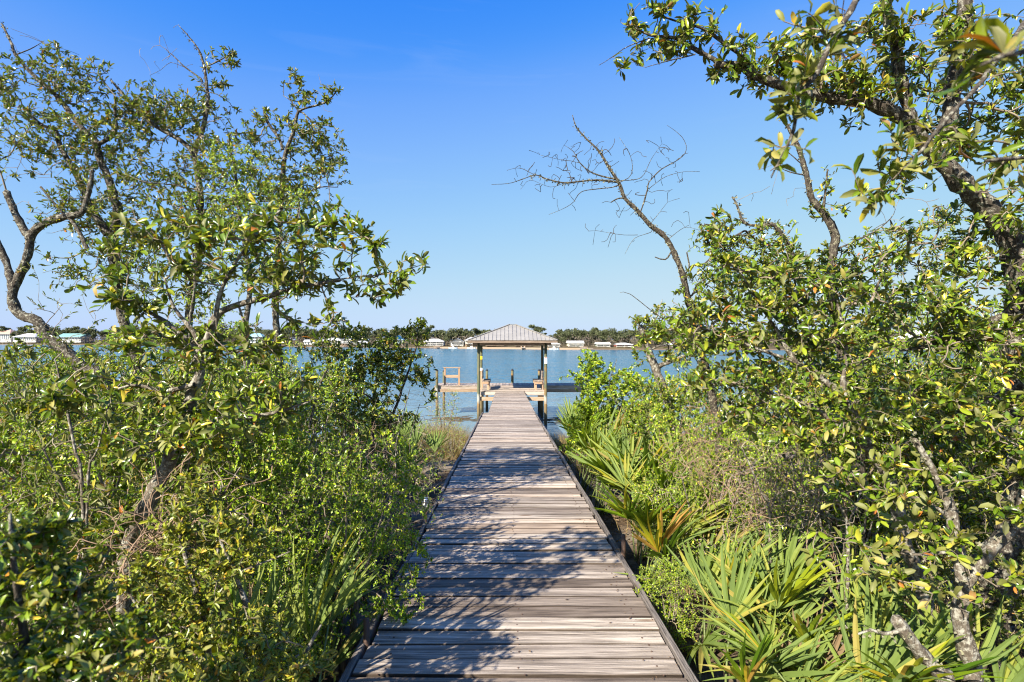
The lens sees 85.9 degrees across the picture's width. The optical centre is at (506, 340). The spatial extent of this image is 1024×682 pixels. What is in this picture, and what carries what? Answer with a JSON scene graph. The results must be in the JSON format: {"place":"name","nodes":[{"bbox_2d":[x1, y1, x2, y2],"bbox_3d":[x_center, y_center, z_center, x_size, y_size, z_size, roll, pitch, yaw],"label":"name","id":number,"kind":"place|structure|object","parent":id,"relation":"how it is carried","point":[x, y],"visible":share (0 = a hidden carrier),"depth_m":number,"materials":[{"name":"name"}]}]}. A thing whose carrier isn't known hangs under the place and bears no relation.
{"place":"outdoors","nodes":[
{"label":"outdoors","id":0,"kind":"place"},
{"bbox_2d":[89,417,494,677],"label":"grass","id":1,"kind":"structure","parent":0,"point":[457,451],"depth_m":13.08,"materials":[{"name":"plant"}]},
{"bbox_2d":[0,340,990,350],"bbox_3d":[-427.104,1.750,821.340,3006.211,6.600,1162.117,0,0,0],"label":"shore","id":2,"kind":"structure","parent":0,"point":[590,347],"depth_m":324.08,"materials":[{"name":"plant"}]},
{"bbox_2d":[57,333,93,342],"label":"house","id":3,"kind":"structure","parent":2,"relation":"on","point":[76,337],"depth_m":654.28,"materials":[{"name":"white"}]},
{"bbox_2d":[1,332,987,346],"bbox_3d":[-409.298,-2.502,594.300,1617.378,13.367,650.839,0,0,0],"label":"undergrowth","id":4,"kind":"object","parent":2,"relation":"on","point":[634,341],"visible":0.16,"depth_m":327.25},
{"bbox_2d":[0,326,990,344],"bbox_3d":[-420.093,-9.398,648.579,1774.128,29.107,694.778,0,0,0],"label":"treeline","id":5,"kind":"object","parent":2,"relation":"on","point":[260,329],"visible":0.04,"depth_m":406.07,"materials":[{"name":"green plant"}]},
{"bbox_2d":[0,345,997,444],"bbox_3d":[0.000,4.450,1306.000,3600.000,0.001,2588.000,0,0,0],"label":"water","id":6,"kind":"structure","parent":0,"point":[523,364],"depth_m":82.97,"materials":[{"name":"liquid"}]},
{"bbox_2d":[434,369,588,415],"bbox_3d":[0.328,3.757,33.920,9.385,4.185,2.404,0,0,0],"label":"cross dock","id":7,"kind":"object","parent":6,"relation":"in","point":[472,387],"visible":0.4,"depth_m":32.95,"materials":[{"name":"brown wood"}]},
{"bbox_2d":[467,324,557,424],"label":"dock pavilion","id":8,"kind":"structure","parent":6,"relation":"in","point":[512,335],"depth_m":29.00,"materials":[{"name":"metal"}]},
{"bbox_2d":[0,438,1023,681],"bbox_3d":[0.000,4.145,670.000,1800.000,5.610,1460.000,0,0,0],"label":"ground","id":9,"kind":"structure","parent":0,"point":[621,523],"depth_m":4.83,"materials":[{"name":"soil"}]},
{"bbox_2d":[0,337,74,463],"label":"myrtle shrub","id":10,"kind":"object","parent":9,"relation":"on","point":[8,345],"visible":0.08,"depth_m":11.41,"materials":[{"name":"green plant"}]},
{"bbox_2d":[0,342,87,500],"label":"yaupon shrub","id":11,"kind":"object","parent":9,"relation":"on","point":[21,362],"visible":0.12,"depth_m":7.99,"materials":[{"name":"green plant"}]},
{"bbox_2d":[0,468,112,647],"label":"twiggy shrub","id":12,"kind":"object","parent":9,"relation":"on","point":[12,624],"visible":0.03,"depth_m":3.13,"materials":[{"name":"green plant"}]},
{"bbox_2d":[0,117,118,573],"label":"oak tree","id":13,"kind":"object","parent":9,"relation":"on","point":[14,283],"visible":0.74,"depth_m":4.57,"materials":[{"name":"green plant"}]},
{"bbox_2d":[0,344,130,527],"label":"myrtle shrub","id":14,"kind":"object","parent":9,"relation":"on","point":[7,426],"visible":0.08,"depth_m":5.21,"materials":[{"name":"green plant"}]},
{"bbox_2d":[35,351,109,632],"bbox_3d":[-1.989,1.000,2.516,0.274,1.912,0.301,0,0,-43],"label":"dead sapling","id":15,"kind":"object","parent":9,"relation":"on","point":[84,509],"visible":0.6,"depth_m":2.50,"materials":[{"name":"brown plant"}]},
{"bbox_2d":[5,337,151,475],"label":"myrtle shrub","id":16,"kind":"object","parent":9,"relation":"on","point":[86,361],"visible":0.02,"depth_m":7.36,"materials":[{"name":"green plant"}]},
{"bbox_2d":[0,499,162,681],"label":"bay bush","id":17,"kind":"object","parent":9,"relation":"on","point":[37,654],"visible":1,"depth_m":1.15,"materials":[{"name":"green plant"}]},
{"bbox_2d":[0,462,171,680],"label":"myrtle shrub","id":18,"kind":"object","parent":9,"relation":"on","point":[91,532],"visible":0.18,"depth_m":2.36,"materials":[{"name":"green plant"}]},
{"bbox_2d":[0,328,178,638],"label":"yaupon shrub","id":19,"kind":"object","parent":9,"relation":"on","point":[39,457],"visible":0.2,"depth_m":3.23,"materials":[{"name":"green plant"}]},
{"bbox_2d":[0,22,183,478],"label":"oak tree","id":20,"kind":"object","parent":9,"relation":"on","point":[86,136],"visible":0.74,"depth_m":4.94,"materials":[{"name":"green plant"}]},
{"bbox_2d":[1,340,185,559],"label":"yaupon shrub","id":21,"kind":"object","parent":9,"relation":"on","point":[74,470],"visible":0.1,"depth_m":4.73,"materials":[{"name":"green plant"}]},
{"bbox_2d":[0,496,189,677],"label":"bay shrub","id":22,"kind":"object","parent":9,"relation":"on","point":[97,564],"visible":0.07,"depth_m":2.81,"materials":[{"name":"green plant"}]},
{"bbox_2d":[0,337,271,665],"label":"myrtle shrub","id":23,"kind":"object","parent":9,"relation":"on","point":[209,463],"visible":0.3,"depth_m":3.15,"materials":[{"name":"green plant"}]},
{"bbox_2d":[52,445,272,679],"bbox_3d":[-1.280,1.192,2.102,0.590,1.533,0.688,0,0,39],"label":"vine tangle","id":24,"kind":"object","parent":9,"relation":"on","point":[153,550],"visible":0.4,"depth_m":2.07,"materials":[{"name":"plant"}]},
{"bbox_2d":[103,25,248,573],"bbox_3d":[-2.968,-0.330,5.027,1.093,5.215,1.410,0,0,-44],"label":"oak tree","id":25,"kind":"object","parent":9,"relation":"on","point":[194,148],"visible":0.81,"depth_m":4.98,"materials":[{"name":"green plant"}]},
{"bbox_2d":[9,132,357,588],"bbox_3d":[-2.391,0.298,4.215,2.418,3.753,1.003,0,0,-10],"label":"yaupon tree","id":26,"kind":"object","parent":9,"relation":"on","point":[239,199],"visible":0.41,"depth_m":4.28,"materials":[{"name":"green plant"}]},
{"bbox_2d":[88,348,279,582],"bbox_3d":[-2.718,1.129,4.708,1.538,2.294,1.451,0,0,-11],"label":"myrtle shrub","id":27,"kind":"object","parent":9,"relation":"on","point":[101,385],"visible":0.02,"depth_m":4.35,"materials":[{"name":"green plant"}]},
{"bbox_2d":[106,343,314,606],"bbox_3d":[-1.908,1.031,3.591,1.269,2.127,1.322,0,1,-10],"label":"yaupon shrub","id":28,"kind":"object","parent":9,"relation":"on","point":[282,436],"visible":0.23,"depth_m":3.41,"materials":[{"name":"green plant"}]},
{"bbox_2d":[84,465,337,681],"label":"bay bush","id":29,"kind":"object","parent":9,"relation":"on","point":[201,640],"visible":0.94,"depth_m":1.81,"materials":[{"name":"green plant"}]},
{"bbox_2d":[192,467,256,659],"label":"dead sapling","id":30,"kind":"object","parent":9,"relation":"on","point":[219,586],"visible":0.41,"depth_m":2.20,"materials":[{"name":"grey plant"}]},
{"bbox_2d":[29,192,430,678],"bbox_3d":[-1.136,0.671,2.370,1.624,2.614,0.628,0,0,0],"label":"oak tree","id":31,"kind":"object","parent":9,"relation":"on","point":[201,427],"visible":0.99,"depth_m":2.35,"materials":[{"name":"green plant"}]},
{"bbox_2d":[138,537,338,681],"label":"saw palmetto","id":32,"kind":"object","parent":9,"relation":"on","point":[175,612],"visible":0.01,"depth_m":3.19,"materials":[{"name":"green plant"}]},
{"bbox_2d":[104,522,380,681],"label":"saw palmetto","id":33,"kind":"object","parent":9,"relation":"on","point":[317,611],"visible":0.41,"depth_m":2.46,"materials":[{"name":"green plant"}]},
{"bbox_2d":[166,528,331,681],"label":"yaupon shrub","id":34,"kind":"object","parent":9,"relation":"on","point":[287,556],"visible":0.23,"depth_m":2.83,"materials":[{"name":"green plant"}]},
{"bbox_2d":[206,333,308,507],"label":"yaupon shrub","id":35,"kind":"object","parent":9,"relation":"on","point":[290,359],"visible":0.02,"depth_m":7.41,"materials":[{"name":"green plant"}]},
{"bbox_2d":[144,566,379,681],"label":"saw palmetto","id":36,"kind":"object","parent":9,"relation":"on","point":[350,642],"visible":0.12,"depth_m":3.10,"materials":[{"name":"green plant"}]},
{"bbox_2d":[201,66,352,528],"bbox_3d":[-2.137,-0.165,5.102,1.344,4.780,1.099,0,0,0],"label":"oak tree","id":37,"kind":"object","parent":9,"relation":"on","point":[323,170],"visible":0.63,"depth_m":5.13,"materials":[{"name":"green plant"}]},
{"bbox_2d":[191,425,380,652],"bbox_3d":[-1.331,1.283,3.490,1.063,1.539,1.087,-1,3,-3],"label":"yaupon shrub","id":38,"kind":"object","parent":9,"relation":"on","point":[315,566],"visible":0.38,"depth_m":3.36,"materials":[{"name":"green plant"}]},
{"bbox_2d":[210,351,362,574],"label":"yaupon shrub","id":39,"kind":"object","parent":9,"relation":"on","point":[346,363],"visible":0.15,"depth_m":5.03,"materials":[{"name":"green plant"}]},
{"bbox_2d":[221,331,375,526],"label":"myrtle shrub","id":40,"kind":"object","parent":9,"relation":"on","point":[351,414],"visible":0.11,"depth_m":6.63,"materials":[{"name":"green plant"}]},
{"bbox_2d":[279,416,336,553],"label":"dead sapling","id":41,"kind":"object","parent":9,"relation":"on","point":[314,430],"visible":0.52,"depth_m":3.60,"materials":[{"name":"grey plant"}]},
{"bbox_2d":[258,426,399,585],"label":"twiggy shrub","id":42,"kind":"object","parent":9,"relation":"on","point":[317,512],"visible":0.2,"depth_m":4.47,"materials":[{"name":"green plant"}]},
{"bbox_2d":[288,502,397,603],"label":"shrub","id":43,"kind":"object","parent":9,"relation":"on","point":[367,595],"visible":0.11,"depth_m":4.43,"materials":[{"name":"green plant"}]},
{"bbox_2d":[259,420,433,674],"bbox_3d":[-1.014,1.300,3.394,1.008,1.627,1.050,1,-5,-43],"label":"yaupon shrub","id":44,"kind":"object","parent":9,"relation":"on","point":[388,603],"visible":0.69,"depth_m":3.38,"materials":[{"name":"green plant"}]},
{"bbox_2d":[313,412,403,558],"bbox_3d":[-1.388,1.369,4.960,0.945,1.452,0.750,0,0,0],"label":"vine tangle","id":45,"kind":"object","parent":9,"relation":"on","point":[368,450],"visible":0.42,"depth_m":4.96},
{"bbox_2d":[318,376,406,502],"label":"yaupon shrub","id":46,"kind":"object","parent":9,"relation":"on","point":[368,435],"visible":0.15,"depth_m":7.31,"materials":[{"name":"green plant"}]},
{"bbox_2d":[293,317,437,523],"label":"wax myrtle","id":47,"kind":"object","parent":9,"relation":"on","point":[374,359],"visible":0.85,"depth_m":6.03,"materials":[{"name":"plant"}]},
{"bbox_2d":[363,617,369,651],"bbox_3d":[-0.753,1.904,2.951,0.035,0.828,0.034,0,0,0],"label":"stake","id":48,"kind":"object","parent":9,"relation":"on","point":[366,631],"visible":0.61,"depth_m":2.94,"materials":[{"name":"brown wood"}]},
{"bbox_2d":[324,444,446,568],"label":"twiggy shrub","id":49,"kind":"object","parent":9,"relation":"on","point":[402,509],"visible":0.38,"depth_m":5.03,"materials":[{"name":"green plant"}]},
{"bbox_2d":[348,407,423,477],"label":"shrub","id":50,"kind":"object","parent":9,"relation":"on","point":[402,432],"visible":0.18,"depth_m":9.94,"materials":[{"name":"green plant"}]},
{"bbox_2d":[348,441,430,502],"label":"shrub","id":51,"kind":"object","parent":9,"relation":"on","point":[417,462],"visible":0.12,"depth_m":7.47,"materials":[{"name":"green plant"}]},
{"bbox_2d":[373,389,431,541],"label":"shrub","id":52,"kind":"object","parent":9,"relation":"on","point":[407,438],"visible":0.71,"depth_m":5.60,"materials":[{"name":"grey plant"}]},
{"bbox_2d":[361,420,451,485],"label":"saw palmetto","id":53,"kind":"object","parent":9,"relation":"on","point":[434,440],"visible":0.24,"depth_m":9.09,"materials":[{"name":"green plant"}]},
{"bbox_2d":[420,445,452,482],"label":"twiggy shrub","id":54,"kind":"object","parent":9,"relation":"on","point":[438,464],"visible":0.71,"depth_m":9.16,"materials":[{"name":"grey plant"}]},
{"bbox_2d":[424,389,463,440],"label":"twiggy shrub","id":55,"kind":"object","parent":9,"relation":"on","point":[444,415],"visible":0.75,"depth_m":15.37,"materials":[{"name":"beige plant"}]},
{"bbox_2d":[441,420,465,459],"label":"twiggy shrub","id":56,"kind":"object","parent":9,"relation":"on","point":[452,452],"visible":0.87,"depth_m":12.50,"materials":[{"name":"beige plant"}]},
{"bbox_2d":[338,391,698,681],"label":"boardwalk","id":57,"kind":"structure","parent":9,"relation":"on","point":[546,557],"depth_m":3.65,"materials":[{"name":"grey wood"}]},
{"bbox_2d":[556,397,621,464],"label":"saw palmetto","id":58,"kind":"object","parent":9,"relation":"on","point":[569,410],"visible":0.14,"depth_m":10.84,"materials":[{"name":"green plant"}]},
{"bbox_2d":[563,397,650,493],"bbox_3d":[1.770,1.538,8.290,1.911,1.498,2.607,0,0,0],"label":"saw palmetto","id":59,"kind":"object","parent":9,"relation":"on","point":[592,444],"visible":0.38,"depth_m":7.83,"materials":[{"name":"green plant"}]},
{"bbox_2d":[566,412,657,515],"bbox_3d":[1.621,1.604,6.967,1.641,1.397,2.063,0,0,0],"label":"saw palmetto","id":60,"kind":"object","parent":9,"relation":"on","point":[597,461],"visible":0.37,"depth_m":7.08,"materials":[{"name":"green plant"}]},
{"bbox_2d":[558,348,688,465],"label":"yaupon bush","id":61,"kind":"object","parent":9,"relation":"on","point":[587,410],"visible":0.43,"depth_m":8.42,"materials":[{"name":"green plant"}]},
{"bbox_2d":[491,115,804,526],"bbox_3d":[1.263,0.019,4.764,2.812,4.149,1.076,0,0,0],"label":"oak tree","id":62,"kind":"object","parent":9,"relation":"on","point":[689,302],"visible":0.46,"depth_m":4.97,"materials":[{"name":"green plant"}]},
{"bbox_2d":[619,401,692,480],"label":"yaupon shrub","id":63,"kind":"object","parent":9,"relation":"on","point":[654,435],"visible":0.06,"depth_m":6.75,"materials":[{"name":"green plant"}]},
{"bbox_2d":[632,552,699,652],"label":"yaupon shrub","id":64,"kind":"object","parent":9,"relation":"on","point":[675,611],"visible":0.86,"depth_m":3.50,"materials":[{"name":"green plant"}]},
{"bbox_2d":[585,421,746,538],"bbox_3d":[1.751,1.507,6.200,1.986,1.284,2.520,0,0,0],"label":"saw palmetto","id":65,"kind":"object","parent":9,"relation":"on","point":[609,445],"visible":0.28,"depth_m":5.59,"materials":[{"name":"green plant"}]},
{"bbox_2d":[589,448,751,562],"bbox_3d":[1.428,1.543,4.954,1.499,0.972,1.626,0,0,0],"label":"saw palmetto","id":66,"kind":"object","parent":9,"relation":"on","point":[625,511],"visible":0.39,"depth_m":4.74,"materials":[{"name":"green plant"}]},
{"bbox_2d":[619,301,728,451],"bbox_3d":[1.923,0.861,6.391,1.289,2.722,1.057,0,0,0],"label":"oak","id":67,"kind":"object","parent":9,"relation":"on","point":[662,386],"visible":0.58,"depth_m":6.37,"materials":[{"name":"green plant"}]},
{"bbox_2d":[629,444,725,573],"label":"yaupon shrub","id":68,"kind":"object","parent":9,"relation":"on","point":[650,489],"visible":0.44,"depth_m":4.56,"materials":[{"name":"green plant"}]},
{"bbox_2d":[612,472,764,598],"bbox_3d":[1.318,1.533,4.428,1.136,0.975,1.820,0,0,0],"label":"saw palmetto","id":69,"kind":"object","parent":9,"relation":"on","point":[673,534],"visible":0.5,"depth_m":4.11,"materials":[{"name":"green plant"}]},
{"bbox_2d":[627,416,750,546],"bbox_3d":[1.634,1.406,5.066,1.167,1.274,1.847,0,0,24],"label":"saw palmetto","id":70,"kind":"object","parent":9,"relation":"on","point":[661,477],"visible":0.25,"depth_m":4.94,"materials":[{"name":"green plant"}]},
{"bbox_2d":[647,401,756,526],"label":"yaupon shrub","id":71,"kind":"object","parent":9,"relation":"on","point":[661,417],"visible":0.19,"depth_m":5.56,"materials":[{"name":"green plant"}]},
{"bbox_2d":[633,443,780,586],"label":"twiggy shrub","id":72,"kind":"object","parent":9,"relation":"on","point":[695,542],"visible":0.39,"depth_m":4.25,"materials":[{"name":"green plant"}]},
{"bbox_2d":[647,402,762,593],"bbox_3d":[1.515,1.222,4.247,0.799,1.508,0.717,0,0,0],"label":"vine tangle","id":73,"kind":"object","parent":72,"relation":"hanging from","point":[699,450],"visible":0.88,"depth_m":4.27,"materials":[{"name":"plant"}]},
{"bbox_2d":[669,355,773,479],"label":"yaupon shrub","id":74,"kind":"object","parent":9,"relation":"on","point":[683,377],"visible":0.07,"depth_m":8.24,"materials":[{"name":"green plant"}]},
{"bbox_2d":[663,523,789,679],"bbox_3d":[1.387,1.590,3.503,0.790,0.915,1.578,0,0,10],"label":"saw palmetto","id":75,"kind":"object","parent":9,"relation":"on","point":[710,641],"visible":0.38,"depth_m":3.46,"materials":[{"name":"green plant"}]},
{"bbox_2d":[681,389,775,548],"bbox_3d":[2.045,1.212,4.961,0.803,1.603,0.825,0,0,-36],"label":"vine tangle","id":76,"kind":"object","parent":9,"relation":"on","point":[722,425],"visible":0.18,"depth_m":4.99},
{"bbox_2d":[679,407,814,576],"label":"yaupon shrub","id":77,"kind":"object","parent":9,"relation":"on","point":[740,437],"visible":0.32,"depth_m":4.42,"materials":[{"name":"green plant"}]},
{"bbox_2d":[678,447,819,641],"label":"shrub","id":78,"kind":"object","parent":9,"relation":"on","point":[751,490],"visible":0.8,"depth_m":3.66,"materials":[{"name":"plant"}]},
{"bbox_2d":[713,430,794,610],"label":"dead sapling","id":79,"kind":"object","parent":9,"relation":"on","point":[769,512],"visible":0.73,"depth_m":3.50,"materials":[{"name":"wood"}]},
{"bbox_2d":[694,356,826,519],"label":"myrtle shrub","id":80,"kind":"object","parent":9,"relation":"on","point":[730,402],"visible":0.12,"depth_m":6.54,"materials":[{"name":"green plant"}]},
{"bbox_2d":[685,542,872,681],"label":"saw palmetto","id":81,"kind":"object","parent":9,"relation":"on","point":[808,658],"visible":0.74,"depth_m":2.59,"materials":[{"name":"green plant"}]},
{"bbox_2d":[707,441,863,609],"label":"twiggy shrub","id":82,"kind":"object","parent":9,"relation":"on","point":[782,507],"visible":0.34,"depth_m":3.85,"materials":[{"name":"green plant"}]},
{"bbox_2d":[646,204,950,648],"bbox_3d":[1.364,0.629,2.588,1.376,2.565,0.670,0,0,0],"label":"oak tree","id":83,"kind":"object","parent":9,"relation":"on","point":[848,364],"visible":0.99,"depth_m":2.55,"materials":[{"name":"green plant"}]},
{"bbox_2d":[600,0,1023,681],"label":"oak tree","id":84,"kind":"object","parent":9,"relation":"on","point":[962,32],"visible":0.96,"depth_m":2.76,"materials":[{"name":"green plant"}]},
{"bbox_2d":[712,513,943,665],"bbox_3d":[1.773,1.540,3.441,1.028,0.972,1.854,0,0,0],"label":"saw palmetto","id":85,"kind":"object","parent":9,"relation":"on","point":[803,582],"visible":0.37,"depth_m":3.09,"materials":[{"name":"green plant"}]},
{"bbox_2d":[719,367,939,573],"bbox_3d":[2.693,1.105,4.495,1.378,1.892,1.515,-2,6,-29],"label":"myrtle shrub","id":86,"kind":"object","parent":9,"relation":"on","point":[769,408],"visible":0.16,"depth_m":4.41,"materials":[{"name":"green plant"}]},
{"bbox_2d":[702,597,957,681],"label":"saw palmetto","id":87,"kind":"object","parent":9,"relation":"on","point":[898,658],"visible":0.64,"depth_m":2.42,"materials":[{"name":"green plant"}]},
{"bbox_2d":[799,445,870,657],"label":"dead sapling","id":88,"kind":"object","parent":9,"relation":"on","point":[846,524],"visible":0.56,"depth_m":3.00,"materials":[{"name":"wood"}]},
{"bbox_2d":[688,535,1001,681],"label":"saw palmetto","id":89,"kind":"object","parent":9,"relation":"on","point":[802,603],"visible":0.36,"depth_m":3.05,"materials":[{"name":"green plant"}]},
{"bbox_2d":[776,327,921,509],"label":"yaupon shrub","id":90,"kind":"object","parent":9,"relation":"on","point":[866,368],"visible":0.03,"depth_m":6.24,"materials":[{"name":"green plant"}]},
{"bbox_2d":[760,454,951,644],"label":"twiggy shrub","id":91,"kind":"object","parent":9,"relation":"on","point":[793,512],"visible":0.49,"depth_m":3.42,"materials":[{"name":"green plant"}]},
{"bbox_2d":[754,420,911,621],"bbox_3d":[1.949,1.193,3.338,0.736,1.414,0.641,0,0,-17],"label":"vine tangle","id":92,"kind":"object","parent":91,"relation":"hanging from","point":[803,486],"visible":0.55,"depth_m":3.40,"materials":[{"name":"plant"}]},
{"bbox_2d":[698,560,1023,681],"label":"saw palmetto","id":93,"kind":"object","parent":9,"relation":"on","point":[958,673],"visible":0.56,"depth_m":2.53,"materials":[{"name":"green plant"}]},
{"bbox_2d":[782,372,962,579],"bbox_3d":[2.861,1.112,4.362,1.250,1.811,1.279,0,2,22],"label":"yaupon shrub","id":94,"kind":"object","parent":9,"relation":"on","point":[868,524],"visible":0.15,"depth_m":4.24,"materials":[{"name":"green plant"}]},
{"bbox_2d":[732,113,1023,587],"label":"oak tree","id":95,"kind":"object","parent":9,"relation":"on","point":[829,253],"visible":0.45,"depth_m":4.18,"materials":[{"name":"green plant"}]},
{"bbox_2d":[858,615,954,681],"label":"dead stump","id":96,"kind":"object","parent":9,"relation":"on","point":[907,635],"visible":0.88,"depth_m":2.13,"materials":[{"name":"wood"}]},
{"bbox_2d":[798,404,1023,681],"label":"oak sapling","id":97,"kind":"object","parent":9,"relation":"on","point":[968,571],"visible":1,"depth_m":2.17,"materials":[{"name":"green plant"}]},
{"bbox_2d":[803,572,1023,681],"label":"saw palmetto","id":98,"kind":"object","parent":9,"relation":"on","point":[988,645],"visible":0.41,"depth_m":2.44,"materials":[{"name":"green plant"}]},
{"bbox_2d":[823,349,1007,601],"bbox_3d":[3.356,1.067,4.300,1.465,2.026,1.362,0,0,-5],"label":"myrtle shrub","id":99,"kind":"object","parent":9,"relation":"on","point":[905,397],"visible":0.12,"depth_m":4.12,"materials":[{"name":"green plant"}]},
{"bbox_2d":[834,312,1007,524],"bbox_3d":[4.901,0.969,6.500,1.822,2.840,1.965,0,0,-23],"label":"myrtle shrub","id":100,"kind":"object","parent":9,"relation":"on","point":[976,359],"visible":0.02,"depth_m":6.41,"materials":[{"name":"green plant"}]},
{"bbox_2d":[876,295,1003,459],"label":"yaupon shrub","id":101,"kind":"object","parent":9,"relation":"on","point":[895,332],"visible":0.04,"depth_m":9.66,"materials":[{"name":"green plant"}]},
{"bbox_2d":[874,349,1006,574],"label":"yaupon shrub","id":102,"kind":"object","parent":9,"relation":"on","point":[993,391],"visible":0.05,"depth_m":4.30,"materials":[{"name":"green plant"}]},
{"bbox_2d":[865,473,1023,659],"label":"myrtle shrub","id":103,"kind":"object","parent":9,"relation":"on","point":[1011,600],"visible":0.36,"depth_m":2.94,"materials":[{"name":"green plant"}]},
{"bbox_2d":[892,383,1023,639],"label":"myrtle shrub","id":104,"kind":"object","parent":9,"relation":"on","point":[954,447],"visible":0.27,"depth_m":3.61,"materials":[{"name":"green plant"}]},
{"bbox_2d":[0,0,1023,339],"label":"sky","id":105,"kind":"structure","parent":0,"point":[438,99],"materials":[{"name":"blue"}]},
{"bbox_2d":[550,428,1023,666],"bbox_3d":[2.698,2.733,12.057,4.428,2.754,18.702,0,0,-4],"label":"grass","id":106,"kind":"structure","parent":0,"point":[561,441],"depth_m":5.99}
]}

